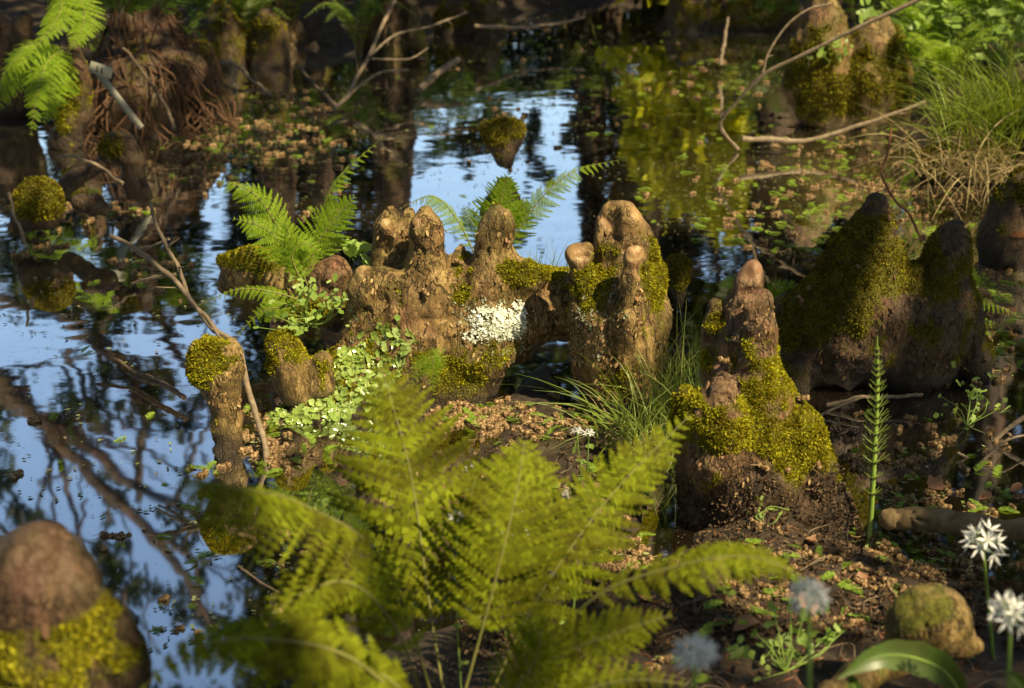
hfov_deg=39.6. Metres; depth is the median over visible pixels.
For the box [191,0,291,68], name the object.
cypress knee
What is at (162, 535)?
needle sprig
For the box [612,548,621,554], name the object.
catkin
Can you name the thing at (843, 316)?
cypress knee
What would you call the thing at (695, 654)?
wild garlic
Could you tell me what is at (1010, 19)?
fern
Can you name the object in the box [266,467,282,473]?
needle sprig
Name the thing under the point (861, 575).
dead leaf
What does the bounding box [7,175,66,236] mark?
mossy stump
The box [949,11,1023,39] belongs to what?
bank herb
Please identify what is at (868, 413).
needle sprig
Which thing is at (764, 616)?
catkin
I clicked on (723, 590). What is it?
needle sprig
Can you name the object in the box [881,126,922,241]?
fallen branch
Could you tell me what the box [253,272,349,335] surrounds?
bittercress
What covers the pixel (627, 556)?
catkin
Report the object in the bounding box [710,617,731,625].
needle sprig
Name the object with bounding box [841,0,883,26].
fern
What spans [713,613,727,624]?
catkin
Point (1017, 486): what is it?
dead leaf
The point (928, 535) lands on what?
catkin
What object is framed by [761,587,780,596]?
needle sprig
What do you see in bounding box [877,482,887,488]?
catkin
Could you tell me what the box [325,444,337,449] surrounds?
needle sprig
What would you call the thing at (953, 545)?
catkin
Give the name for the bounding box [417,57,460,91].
fallen branch
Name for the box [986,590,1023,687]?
wild garlic
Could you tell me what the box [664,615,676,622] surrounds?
catkin
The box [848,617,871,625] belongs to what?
catkin
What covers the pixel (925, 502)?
catkin
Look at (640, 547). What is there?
catkin
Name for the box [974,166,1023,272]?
cypress knee
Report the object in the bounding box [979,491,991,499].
dead leaf
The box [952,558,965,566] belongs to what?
catkin
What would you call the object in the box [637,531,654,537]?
needle sprig
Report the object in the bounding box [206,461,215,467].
needle sprig
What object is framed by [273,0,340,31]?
fern
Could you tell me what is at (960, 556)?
catkin
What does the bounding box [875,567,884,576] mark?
catkin
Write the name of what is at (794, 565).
catkin
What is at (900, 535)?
catkin
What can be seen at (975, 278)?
fern
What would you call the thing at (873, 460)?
horsetail
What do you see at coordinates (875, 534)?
catkin
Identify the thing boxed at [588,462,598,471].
needle sprig
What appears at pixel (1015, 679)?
garlic leaf
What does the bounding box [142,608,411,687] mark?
fern
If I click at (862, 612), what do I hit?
catkin
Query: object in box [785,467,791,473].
catkin
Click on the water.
(144, 570)
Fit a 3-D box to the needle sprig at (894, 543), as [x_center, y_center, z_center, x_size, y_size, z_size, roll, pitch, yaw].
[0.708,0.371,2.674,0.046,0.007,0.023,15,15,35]
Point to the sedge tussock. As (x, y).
(1002, 118)
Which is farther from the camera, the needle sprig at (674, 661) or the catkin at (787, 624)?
the catkin at (787, 624)
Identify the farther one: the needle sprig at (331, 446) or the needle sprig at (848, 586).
the needle sprig at (331, 446)
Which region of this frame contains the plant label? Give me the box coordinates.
[88,61,143,129]
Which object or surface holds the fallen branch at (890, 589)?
on the ground
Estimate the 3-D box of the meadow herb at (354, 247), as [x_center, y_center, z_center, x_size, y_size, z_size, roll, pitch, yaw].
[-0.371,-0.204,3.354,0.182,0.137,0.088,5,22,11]
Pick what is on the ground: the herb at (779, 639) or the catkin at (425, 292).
the herb at (779, 639)
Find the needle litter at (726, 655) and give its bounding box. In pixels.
[548,471,1023,687]
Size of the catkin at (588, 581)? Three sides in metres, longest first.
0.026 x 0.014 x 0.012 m
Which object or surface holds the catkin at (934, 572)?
on the ground
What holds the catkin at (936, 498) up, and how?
on the water
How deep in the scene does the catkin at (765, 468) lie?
2.63 m
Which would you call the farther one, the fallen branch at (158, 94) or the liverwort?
the fallen branch at (158, 94)
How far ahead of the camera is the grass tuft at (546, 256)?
3.43 m
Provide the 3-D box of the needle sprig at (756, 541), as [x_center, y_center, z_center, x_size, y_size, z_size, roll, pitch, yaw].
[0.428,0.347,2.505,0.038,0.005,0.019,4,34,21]
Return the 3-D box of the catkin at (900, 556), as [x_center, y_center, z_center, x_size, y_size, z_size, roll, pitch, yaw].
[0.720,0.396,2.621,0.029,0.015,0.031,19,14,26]
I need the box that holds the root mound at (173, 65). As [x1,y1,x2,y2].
[44,0,240,140]
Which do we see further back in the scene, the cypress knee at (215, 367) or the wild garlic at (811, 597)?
the cypress knee at (215, 367)
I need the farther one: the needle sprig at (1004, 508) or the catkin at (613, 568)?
the needle sprig at (1004, 508)
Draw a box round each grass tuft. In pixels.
[474,337,700,473]
[514,238,568,266]
[574,293,803,430]
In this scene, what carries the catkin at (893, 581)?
on the ground
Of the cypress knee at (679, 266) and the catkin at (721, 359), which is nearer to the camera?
the catkin at (721, 359)
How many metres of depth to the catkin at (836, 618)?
2.27 m
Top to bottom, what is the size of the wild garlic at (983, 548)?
0.237 m
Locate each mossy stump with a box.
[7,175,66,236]
[215,243,316,305]
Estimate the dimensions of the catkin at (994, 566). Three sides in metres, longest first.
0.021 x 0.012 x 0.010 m
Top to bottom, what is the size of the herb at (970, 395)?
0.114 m
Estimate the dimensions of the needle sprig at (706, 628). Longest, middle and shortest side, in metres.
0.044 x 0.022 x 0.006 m
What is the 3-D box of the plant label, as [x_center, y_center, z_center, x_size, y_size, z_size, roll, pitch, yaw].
[-1.399,-0.886,5.050,0.170,0.251,0.082,0,22,0]
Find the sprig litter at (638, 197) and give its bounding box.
[32,9,1023,332]
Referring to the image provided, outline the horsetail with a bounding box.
[861,336,890,538]
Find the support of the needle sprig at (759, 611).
on the ground
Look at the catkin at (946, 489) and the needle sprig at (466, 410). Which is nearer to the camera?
the catkin at (946, 489)
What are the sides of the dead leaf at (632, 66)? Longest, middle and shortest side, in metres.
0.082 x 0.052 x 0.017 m
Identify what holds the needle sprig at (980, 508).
on the water
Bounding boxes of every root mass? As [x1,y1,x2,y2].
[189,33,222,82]
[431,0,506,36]
[655,0,800,31]
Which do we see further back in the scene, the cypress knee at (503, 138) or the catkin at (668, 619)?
the cypress knee at (503, 138)
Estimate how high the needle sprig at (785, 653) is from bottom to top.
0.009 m
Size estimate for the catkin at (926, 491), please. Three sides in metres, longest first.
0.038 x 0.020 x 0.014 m
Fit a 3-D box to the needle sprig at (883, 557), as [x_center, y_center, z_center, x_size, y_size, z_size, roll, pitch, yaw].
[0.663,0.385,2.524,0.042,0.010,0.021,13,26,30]
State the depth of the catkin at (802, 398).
2.66 m
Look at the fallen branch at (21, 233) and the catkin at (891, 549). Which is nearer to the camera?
the catkin at (891, 549)
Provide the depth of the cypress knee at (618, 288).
3.10 m
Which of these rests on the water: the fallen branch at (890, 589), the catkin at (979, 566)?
the catkin at (979, 566)
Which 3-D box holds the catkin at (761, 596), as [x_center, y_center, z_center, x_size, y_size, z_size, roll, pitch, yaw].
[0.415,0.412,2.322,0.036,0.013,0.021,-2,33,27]
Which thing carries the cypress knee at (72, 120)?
on the water
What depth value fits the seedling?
2.61 m
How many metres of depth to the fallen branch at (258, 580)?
2.46 m
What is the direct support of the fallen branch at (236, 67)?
on the water
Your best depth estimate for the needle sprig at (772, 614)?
2.25 m
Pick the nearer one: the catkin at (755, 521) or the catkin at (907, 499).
the catkin at (755, 521)
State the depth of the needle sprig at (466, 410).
3.21 m
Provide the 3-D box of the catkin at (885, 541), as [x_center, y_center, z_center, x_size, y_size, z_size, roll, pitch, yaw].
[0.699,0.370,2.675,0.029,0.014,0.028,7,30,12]
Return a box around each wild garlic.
[669,631,721,687]
[785,574,831,687]
[960,519,1007,658]
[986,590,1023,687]
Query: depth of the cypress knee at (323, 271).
3.31 m
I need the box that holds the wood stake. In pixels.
[699,553,727,594]
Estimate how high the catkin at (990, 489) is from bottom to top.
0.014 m
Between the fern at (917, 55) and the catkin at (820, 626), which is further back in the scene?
the fern at (917, 55)
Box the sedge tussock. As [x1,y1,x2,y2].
[792,24,1023,233]
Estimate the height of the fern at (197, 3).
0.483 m
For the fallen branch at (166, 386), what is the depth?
3.33 m
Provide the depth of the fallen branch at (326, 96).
6.24 m
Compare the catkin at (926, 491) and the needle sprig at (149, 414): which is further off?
the needle sprig at (149, 414)
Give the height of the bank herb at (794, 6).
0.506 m
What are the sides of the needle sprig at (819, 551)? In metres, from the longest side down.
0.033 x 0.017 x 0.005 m
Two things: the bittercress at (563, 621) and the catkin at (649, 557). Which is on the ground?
the bittercress at (563, 621)
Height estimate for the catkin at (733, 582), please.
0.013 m
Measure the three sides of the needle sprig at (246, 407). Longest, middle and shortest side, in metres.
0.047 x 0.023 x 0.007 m
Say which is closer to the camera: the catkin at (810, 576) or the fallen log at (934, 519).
the catkin at (810, 576)
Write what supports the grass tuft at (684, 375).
on the water
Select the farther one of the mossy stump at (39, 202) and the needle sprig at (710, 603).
the mossy stump at (39, 202)
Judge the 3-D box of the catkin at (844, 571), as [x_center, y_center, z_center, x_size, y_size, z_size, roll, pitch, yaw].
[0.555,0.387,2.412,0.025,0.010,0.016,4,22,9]
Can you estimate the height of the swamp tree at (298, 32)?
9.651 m
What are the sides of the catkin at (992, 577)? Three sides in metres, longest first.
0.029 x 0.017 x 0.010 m
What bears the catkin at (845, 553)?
on the ground
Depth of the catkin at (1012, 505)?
2.80 m
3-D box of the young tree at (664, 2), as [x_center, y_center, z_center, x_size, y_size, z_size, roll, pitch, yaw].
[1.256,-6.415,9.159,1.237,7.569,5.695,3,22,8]
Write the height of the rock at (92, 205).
0.071 m
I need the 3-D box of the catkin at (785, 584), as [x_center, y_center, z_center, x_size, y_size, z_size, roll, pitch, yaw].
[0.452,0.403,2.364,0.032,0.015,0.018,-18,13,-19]
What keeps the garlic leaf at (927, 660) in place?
on the ground
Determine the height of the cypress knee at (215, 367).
0.354 m
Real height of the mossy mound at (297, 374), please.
0.228 m
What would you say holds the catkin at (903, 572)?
on the ground
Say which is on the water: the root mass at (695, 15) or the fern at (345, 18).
the fern at (345, 18)
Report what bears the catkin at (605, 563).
on the water
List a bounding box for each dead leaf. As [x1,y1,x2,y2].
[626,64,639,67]
[637,593,655,599]
[733,614,761,630]
[798,592,818,613]
[806,534,816,541]
[856,571,867,584]
[927,475,943,489]
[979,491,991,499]
[1009,482,1022,490]
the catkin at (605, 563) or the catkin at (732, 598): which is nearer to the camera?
the catkin at (732, 598)
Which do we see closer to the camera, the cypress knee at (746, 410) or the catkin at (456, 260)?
the cypress knee at (746, 410)
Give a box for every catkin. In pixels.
[93,531,112,537]
[98,544,107,550]
[118,531,131,539]
[157,594,169,606]
[174,624,184,632]
[270,559,284,567]
[421,288,429,296]
[454,258,465,265]
[582,577,591,585]
[592,562,602,568]
[600,561,611,568]
[604,563,615,571]
[607,664,621,677]
[608,566,621,571]
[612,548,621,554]
[623,515,631,522]
[624,555,636,559]
[625,563,639,571]
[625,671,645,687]
[626,548,642,556]
[631,536,641,543]
[636,544,644,555]
[640,556,649,565]
[646,554,667,562]
[648,662,660,671]
[652,653,672,663]
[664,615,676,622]
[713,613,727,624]
[717,356,730,362]
[721,637,729,647]
[722,578,737,584]
[725,595,739,603]
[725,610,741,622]
[738,584,748,590]
[738,590,749,598]
[741,603,751,613]
[749,518,758,524]
[753,581,773,588]
[755,614,771,620]
[756,594,772,600]
[757,463,769,471]
[757,521,764,529]
[767,550,782,558]
[772,623,782,631]
[775,526,782,534]
[775,580,789,589]
[781,621,790,628]
[783,588,796,598]
[784,563,797,572]
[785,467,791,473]
[792,619,799,627]
[794,549,807,556]
[795,294,804,304]
[796,395,810,400]
[798,573,821,586]
[806,549,819,560]
[806,614,818,622]
[812,622,826,630]
[812,657,824,668]
[813,461,821,472]
[818,554,843,562]
[830,614,844,621]
[832,575,840,582]
[838,569,846,575]
[840,549,848,558]
[840,608,852,614]
[840,623,851,628]
[847,562,863,571]
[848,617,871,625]
[851,529,866,536]
[853,577,867,588]
[857,611,875,618]
[861,583,882,591]
[866,548,884,555]
[869,531,877,539]
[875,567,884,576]
[876,535,890,546]
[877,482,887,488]
[877,488,892,496]
[878,543,888,550]
[880,576,897,584]
[887,484,902,492]
[888,546,900,551]
[889,531,903,537]
[895,552,907,561]
[896,497,918,503]
[896,562,909,567]
[898,569,911,575]
[899,584,906,593]
[906,559,912,565]
[909,572,918,578]
[918,497,933,505]
[918,565,930,572]
[919,297,927,304]
[920,570,941,580]
[921,531,938,538]
[923,488,940,495]
[924,546,938,554]
[929,499,942,505]
[930,495,946,502]
[931,570,946,579]
[934,580,947,585]
[937,502,946,507]
[938,484,951,493]
[939,556,952,563]
[951,543,963,549]
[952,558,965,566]
[953,544,965,553]
[955,488,964,493]
[956,553,965,560]
[959,574,966,580]
[963,568,975,579]
[965,502,974,509]
[968,553,985,561]
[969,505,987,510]
[970,562,982,570]
[987,487,1000,493]
[987,562,998,568]
[988,507,998,516]
[989,575,996,583]
[1008,502,1016,509]
[1009,559,1023,566]
[1013,492,1023,499]
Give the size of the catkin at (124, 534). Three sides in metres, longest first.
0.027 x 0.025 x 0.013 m
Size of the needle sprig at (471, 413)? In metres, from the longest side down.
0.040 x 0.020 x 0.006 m
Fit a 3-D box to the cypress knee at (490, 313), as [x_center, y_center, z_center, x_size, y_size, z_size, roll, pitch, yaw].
[-0.191,-0.073,3.291,0.874,0.550,0.301,-5,23,-13]
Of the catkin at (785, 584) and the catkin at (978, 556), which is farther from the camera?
the catkin at (978, 556)
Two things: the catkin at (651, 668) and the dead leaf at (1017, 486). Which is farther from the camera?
the dead leaf at (1017, 486)
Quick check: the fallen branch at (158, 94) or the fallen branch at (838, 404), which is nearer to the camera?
the fallen branch at (838, 404)
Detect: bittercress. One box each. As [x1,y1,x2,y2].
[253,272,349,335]
[449,510,468,687]
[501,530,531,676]
[559,488,580,634]
[570,426,594,523]
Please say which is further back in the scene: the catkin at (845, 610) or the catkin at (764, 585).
the catkin at (764, 585)
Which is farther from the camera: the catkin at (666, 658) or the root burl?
the catkin at (666, 658)
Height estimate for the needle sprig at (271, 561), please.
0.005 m
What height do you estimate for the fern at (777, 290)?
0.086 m
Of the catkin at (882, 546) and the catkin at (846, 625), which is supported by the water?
the catkin at (882, 546)
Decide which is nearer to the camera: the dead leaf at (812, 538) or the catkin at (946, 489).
the dead leaf at (812, 538)
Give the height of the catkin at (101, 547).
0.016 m
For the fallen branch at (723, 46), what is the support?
on the water
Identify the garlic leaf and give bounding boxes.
[838,639,966,687]
[847,675,862,687]
[1005,671,1023,687]
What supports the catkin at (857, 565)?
on the ground
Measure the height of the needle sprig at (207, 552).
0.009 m
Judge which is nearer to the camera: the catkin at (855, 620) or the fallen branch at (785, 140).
the catkin at (855, 620)
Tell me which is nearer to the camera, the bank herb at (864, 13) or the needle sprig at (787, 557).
the needle sprig at (787, 557)
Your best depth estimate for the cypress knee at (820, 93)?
5.66 m
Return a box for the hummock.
[914,123,1023,188]
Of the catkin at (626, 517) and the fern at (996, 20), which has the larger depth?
the fern at (996, 20)
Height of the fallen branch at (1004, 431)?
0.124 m
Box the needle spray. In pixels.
[1010,231,1023,237]
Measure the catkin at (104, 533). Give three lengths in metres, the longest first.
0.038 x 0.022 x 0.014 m
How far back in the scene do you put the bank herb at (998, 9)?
5.79 m
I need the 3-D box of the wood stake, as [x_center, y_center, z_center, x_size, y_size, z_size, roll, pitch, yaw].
[0.335,0.415,2.393,0.057,0.068,0.166,4,22,10]
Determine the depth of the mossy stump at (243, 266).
3.50 m
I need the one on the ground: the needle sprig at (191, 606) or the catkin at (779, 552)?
the catkin at (779, 552)
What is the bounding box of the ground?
[0,0,1023,687]
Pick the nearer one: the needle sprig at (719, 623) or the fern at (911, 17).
the needle sprig at (719, 623)
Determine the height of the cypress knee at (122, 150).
0.234 m
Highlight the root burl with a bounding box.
[816,582,983,687]
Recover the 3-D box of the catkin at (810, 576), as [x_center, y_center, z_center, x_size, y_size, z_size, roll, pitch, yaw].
[0.501,0.392,2.379,0.021,0.015,0.047,-16,27,-34]
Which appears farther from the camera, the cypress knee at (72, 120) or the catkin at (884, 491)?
the cypress knee at (72, 120)
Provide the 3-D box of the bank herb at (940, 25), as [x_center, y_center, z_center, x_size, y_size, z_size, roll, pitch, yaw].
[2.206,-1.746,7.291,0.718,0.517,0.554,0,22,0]
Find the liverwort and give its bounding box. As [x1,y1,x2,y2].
[262,314,419,424]
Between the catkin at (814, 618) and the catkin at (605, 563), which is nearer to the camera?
the catkin at (814, 618)
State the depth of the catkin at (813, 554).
2.48 m
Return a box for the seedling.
[746,495,788,524]
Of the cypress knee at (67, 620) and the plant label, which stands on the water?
the cypress knee at (67, 620)
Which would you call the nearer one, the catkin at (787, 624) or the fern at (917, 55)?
the catkin at (787, 624)
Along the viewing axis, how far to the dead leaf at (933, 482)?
2.88 m
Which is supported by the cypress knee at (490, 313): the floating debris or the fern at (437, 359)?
the fern at (437, 359)
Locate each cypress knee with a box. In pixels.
[0,10,35,119]
[0,520,155,687]
[46,35,94,151]
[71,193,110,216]
[95,129,152,202]
[184,333,246,453]
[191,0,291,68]
[264,255,352,348]
[273,201,570,423]
[478,115,526,168]
[565,199,673,419]
[665,253,692,308]
[666,259,861,536]
[773,192,994,391]
[781,0,916,129]
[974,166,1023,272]
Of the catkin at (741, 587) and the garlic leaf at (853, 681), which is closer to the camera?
the garlic leaf at (853, 681)
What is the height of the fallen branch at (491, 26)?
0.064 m
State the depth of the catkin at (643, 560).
2.61 m
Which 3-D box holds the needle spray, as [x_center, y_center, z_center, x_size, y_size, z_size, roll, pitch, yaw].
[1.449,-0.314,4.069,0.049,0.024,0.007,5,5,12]
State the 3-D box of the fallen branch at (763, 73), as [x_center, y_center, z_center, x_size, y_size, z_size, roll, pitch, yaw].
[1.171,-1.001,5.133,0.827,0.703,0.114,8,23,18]
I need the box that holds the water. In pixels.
[0,0,1023,687]
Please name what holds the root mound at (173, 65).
on the ground
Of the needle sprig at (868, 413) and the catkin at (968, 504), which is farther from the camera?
the needle sprig at (868, 413)
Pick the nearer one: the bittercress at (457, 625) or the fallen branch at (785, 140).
the bittercress at (457, 625)
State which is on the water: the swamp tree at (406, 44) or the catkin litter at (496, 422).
the catkin litter at (496, 422)
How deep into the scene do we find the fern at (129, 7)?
5.51 m
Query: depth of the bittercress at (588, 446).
2.62 m
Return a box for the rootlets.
[545,461,1006,687]
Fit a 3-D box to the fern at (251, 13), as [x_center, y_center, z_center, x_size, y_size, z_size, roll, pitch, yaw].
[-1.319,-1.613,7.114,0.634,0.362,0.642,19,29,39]
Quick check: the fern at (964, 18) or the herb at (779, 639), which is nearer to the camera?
the herb at (779, 639)
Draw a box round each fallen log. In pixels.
[57,157,109,198]
[879,506,1023,541]
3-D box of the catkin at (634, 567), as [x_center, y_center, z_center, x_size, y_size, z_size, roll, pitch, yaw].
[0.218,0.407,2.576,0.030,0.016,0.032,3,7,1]
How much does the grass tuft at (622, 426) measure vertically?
0.281 m
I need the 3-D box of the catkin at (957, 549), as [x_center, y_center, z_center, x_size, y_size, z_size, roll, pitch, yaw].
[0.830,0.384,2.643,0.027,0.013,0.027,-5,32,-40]
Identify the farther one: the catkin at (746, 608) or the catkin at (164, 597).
the catkin at (164, 597)
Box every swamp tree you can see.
[229,0,305,54]
[354,0,428,60]
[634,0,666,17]
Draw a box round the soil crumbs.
[453,415,1023,657]
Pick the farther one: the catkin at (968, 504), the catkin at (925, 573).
the catkin at (968, 504)
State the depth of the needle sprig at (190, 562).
2.60 m
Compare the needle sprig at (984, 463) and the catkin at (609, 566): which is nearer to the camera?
the catkin at (609, 566)
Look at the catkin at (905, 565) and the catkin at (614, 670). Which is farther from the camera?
the catkin at (905, 565)
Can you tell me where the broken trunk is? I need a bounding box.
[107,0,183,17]
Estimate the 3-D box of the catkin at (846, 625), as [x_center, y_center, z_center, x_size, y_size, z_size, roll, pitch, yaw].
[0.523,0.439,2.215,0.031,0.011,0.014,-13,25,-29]
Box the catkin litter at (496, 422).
[0,10,1023,486]
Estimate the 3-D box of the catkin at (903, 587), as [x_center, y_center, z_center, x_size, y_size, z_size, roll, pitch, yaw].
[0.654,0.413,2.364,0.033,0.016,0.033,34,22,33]
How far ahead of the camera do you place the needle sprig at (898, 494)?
2.84 m
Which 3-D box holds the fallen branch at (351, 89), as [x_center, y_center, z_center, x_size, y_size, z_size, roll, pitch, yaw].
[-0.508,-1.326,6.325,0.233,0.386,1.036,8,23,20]
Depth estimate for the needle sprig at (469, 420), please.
3.15 m
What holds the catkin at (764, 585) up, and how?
on the ground
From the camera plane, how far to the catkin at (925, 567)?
2.48 m
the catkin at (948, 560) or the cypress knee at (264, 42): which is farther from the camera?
the cypress knee at (264, 42)
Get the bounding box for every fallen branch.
[7,192,27,246]
[56,154,124,184]
[91,346,186,399]
[109,201,269,461]
[122,47,175,131]
[220,60,271,95]
[241,568,281,593]
[269,593,276,635]
[297,64,336,106]
[331,0,466,111]
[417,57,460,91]
[473,16,584,29]
[719,0,921,149]
[719,17,729,65]
[741,99,926,143]
[819,393,922,415]
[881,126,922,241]
[884,579,897,597]
[957,415,1023,464]
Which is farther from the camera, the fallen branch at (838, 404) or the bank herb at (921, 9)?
the bank herb at (921, 9)
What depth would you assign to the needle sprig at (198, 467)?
2.95 m
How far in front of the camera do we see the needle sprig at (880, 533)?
2.69 m
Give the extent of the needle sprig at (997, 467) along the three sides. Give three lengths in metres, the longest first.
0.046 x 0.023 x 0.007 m
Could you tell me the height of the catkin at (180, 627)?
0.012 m
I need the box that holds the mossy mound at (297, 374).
[263,328,335,408]
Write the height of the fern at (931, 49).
0.311 m
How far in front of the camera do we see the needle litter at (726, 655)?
2.18 m
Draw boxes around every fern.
[0,0,105,134]
[54,0,191,56]
[62,18,108,53]
[113,15,236,39]
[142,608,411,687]
[176,362,805,687]
[181,0,217,13]
[196,0,311,30]
[199,285,307,336]
[211,139,382,284]
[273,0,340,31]
[304,0,415,57]
[404,158,626,252]
[409,345,448,394]
[716,274,797,298]
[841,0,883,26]
[861,0,976,66]
[887,0,941,50]
[891,18,984,103]
[902,21,1021,100]
[954,0,992,41]
[966,0,1008,52]
[971,269,1020,328]
[1007,0,1023,52]
[1007,2,1016,35]
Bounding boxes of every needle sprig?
[145,412,154,417]
[146,625,160,631]
[156,534,171,536]
[181,504,196,510]
[184,559,197,563]
[188,576,203,584]
[188,603,197,609]
[190,465,210,471]
[197,550,214,557]
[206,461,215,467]
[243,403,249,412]
[257,558,275,563]
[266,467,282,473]
[290,457,301,463]
[300,443,306,451]
[304,432,315,443]
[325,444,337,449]
[462,407,470,412]
[466,418,479,426]
[468,411,476,418]
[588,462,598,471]
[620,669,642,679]
[622,560,639,571]
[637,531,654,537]
[655,655,682,663]
[696,672,711,682]
[697,621,713,637]
[703,599,723,609]
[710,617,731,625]
[714,586,728,593]
[727,590,736,596]
[745,537,763,543]
[749,607,766,613]
[751,605,778,618]
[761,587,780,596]
[779,552,791,561]
[780,647,805,664]
[783,552,800,557]
[791,573,801,587]
[815,546,822,556]
[819,572,834,581]
[837,581,856,592]
[848,613,872,621]
[864,409,871,417]
[876,531,889,540]
[876,555,896,563]
[877,539,898,546]
[890,490,904,498]
[896,501,905,508]
[937,549,956,558]
[968,499,983,507]
[968,505,988,511]
[973,460,988,470]
[992,465,1001,474]
[999,506,1019,513]
[1001,488,1012,498]
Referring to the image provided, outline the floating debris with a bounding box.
[0,8,1023,661]
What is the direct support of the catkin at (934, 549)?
on the water
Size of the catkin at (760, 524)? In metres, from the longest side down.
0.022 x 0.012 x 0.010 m
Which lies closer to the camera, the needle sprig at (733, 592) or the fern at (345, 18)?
the needle sprig at (733, 592)
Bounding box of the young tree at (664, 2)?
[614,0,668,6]
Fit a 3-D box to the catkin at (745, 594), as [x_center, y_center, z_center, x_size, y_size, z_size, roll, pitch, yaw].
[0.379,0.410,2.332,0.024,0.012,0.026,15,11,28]
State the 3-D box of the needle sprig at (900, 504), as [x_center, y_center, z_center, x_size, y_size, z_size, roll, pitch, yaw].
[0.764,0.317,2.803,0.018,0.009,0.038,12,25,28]
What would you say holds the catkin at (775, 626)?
on the ground
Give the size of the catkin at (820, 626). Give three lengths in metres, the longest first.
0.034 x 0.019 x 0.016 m
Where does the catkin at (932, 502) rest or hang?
on the water
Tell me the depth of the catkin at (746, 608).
2.27 m
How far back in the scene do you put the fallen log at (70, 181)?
4.46 m
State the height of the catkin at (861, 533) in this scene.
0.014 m
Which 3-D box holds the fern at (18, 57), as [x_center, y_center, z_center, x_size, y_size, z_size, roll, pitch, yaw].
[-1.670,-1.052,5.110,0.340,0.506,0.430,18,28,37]
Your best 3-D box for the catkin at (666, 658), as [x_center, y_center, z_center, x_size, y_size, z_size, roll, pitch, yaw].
[0.229,0.475,2.142,0.034,0.014,0.015,-10,24,-23]
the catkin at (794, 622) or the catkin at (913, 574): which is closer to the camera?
the catkin at (794, 622)
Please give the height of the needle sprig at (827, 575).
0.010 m
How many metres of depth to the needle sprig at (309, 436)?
3.08 m
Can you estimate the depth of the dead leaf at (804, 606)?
2.28 m
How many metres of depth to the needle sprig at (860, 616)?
2.25 m
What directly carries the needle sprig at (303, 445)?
on the water
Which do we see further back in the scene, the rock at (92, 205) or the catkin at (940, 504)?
the rock at (92, 205)
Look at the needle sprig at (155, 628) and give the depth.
2.41 m
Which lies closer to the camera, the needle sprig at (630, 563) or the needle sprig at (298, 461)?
the needle sprig at (630, 563)
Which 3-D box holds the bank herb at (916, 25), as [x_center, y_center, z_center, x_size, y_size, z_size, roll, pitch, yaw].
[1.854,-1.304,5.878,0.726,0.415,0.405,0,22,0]
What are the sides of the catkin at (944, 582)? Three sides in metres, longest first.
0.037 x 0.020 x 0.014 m
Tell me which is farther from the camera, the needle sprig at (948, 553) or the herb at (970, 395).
the herb at (970, 395)
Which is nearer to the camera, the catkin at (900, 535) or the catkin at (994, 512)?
the catkin at (900, 535)
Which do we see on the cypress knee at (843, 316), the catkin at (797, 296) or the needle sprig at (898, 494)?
the catkin at (797, 296)
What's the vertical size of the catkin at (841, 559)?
0.015 m
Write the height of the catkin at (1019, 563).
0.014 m
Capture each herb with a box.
[185,9,202,28]
[327,225,371,271]
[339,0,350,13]
[726,599,846,681]
[729,0,857,29]
[806,38,852,62]
[849,1,987,82]
[856,0,1003,66]
[870,0,1021,77]
[882,0,1008,42]
[909,0,1023,42]
[933,361,1023,425]
[936,0,1023,69]
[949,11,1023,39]
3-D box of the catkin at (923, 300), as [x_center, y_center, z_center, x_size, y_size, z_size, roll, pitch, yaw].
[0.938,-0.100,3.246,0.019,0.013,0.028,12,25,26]
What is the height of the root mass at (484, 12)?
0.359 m
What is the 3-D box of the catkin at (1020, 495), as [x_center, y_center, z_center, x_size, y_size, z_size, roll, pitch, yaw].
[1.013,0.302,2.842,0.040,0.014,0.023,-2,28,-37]
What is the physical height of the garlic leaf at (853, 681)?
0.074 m
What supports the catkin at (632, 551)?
on the water
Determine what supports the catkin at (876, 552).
on the ground
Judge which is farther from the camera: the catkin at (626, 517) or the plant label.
the plant label
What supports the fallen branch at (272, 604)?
on the water
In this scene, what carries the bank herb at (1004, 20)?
on the ground
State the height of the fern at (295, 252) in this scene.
0.353 m
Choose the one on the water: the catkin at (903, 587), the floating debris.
the floating debris
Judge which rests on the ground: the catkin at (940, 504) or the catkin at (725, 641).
the catkin at (725, 641)
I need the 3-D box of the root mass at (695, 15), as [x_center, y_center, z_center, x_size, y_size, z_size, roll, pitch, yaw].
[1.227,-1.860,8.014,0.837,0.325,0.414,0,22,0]
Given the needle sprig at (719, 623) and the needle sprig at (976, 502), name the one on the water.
the needle sprig at (976, 502)
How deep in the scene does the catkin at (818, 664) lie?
2.11 m
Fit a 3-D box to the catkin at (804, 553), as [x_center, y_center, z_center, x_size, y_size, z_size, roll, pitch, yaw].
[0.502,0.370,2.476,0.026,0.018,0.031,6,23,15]
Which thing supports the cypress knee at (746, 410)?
on the ground

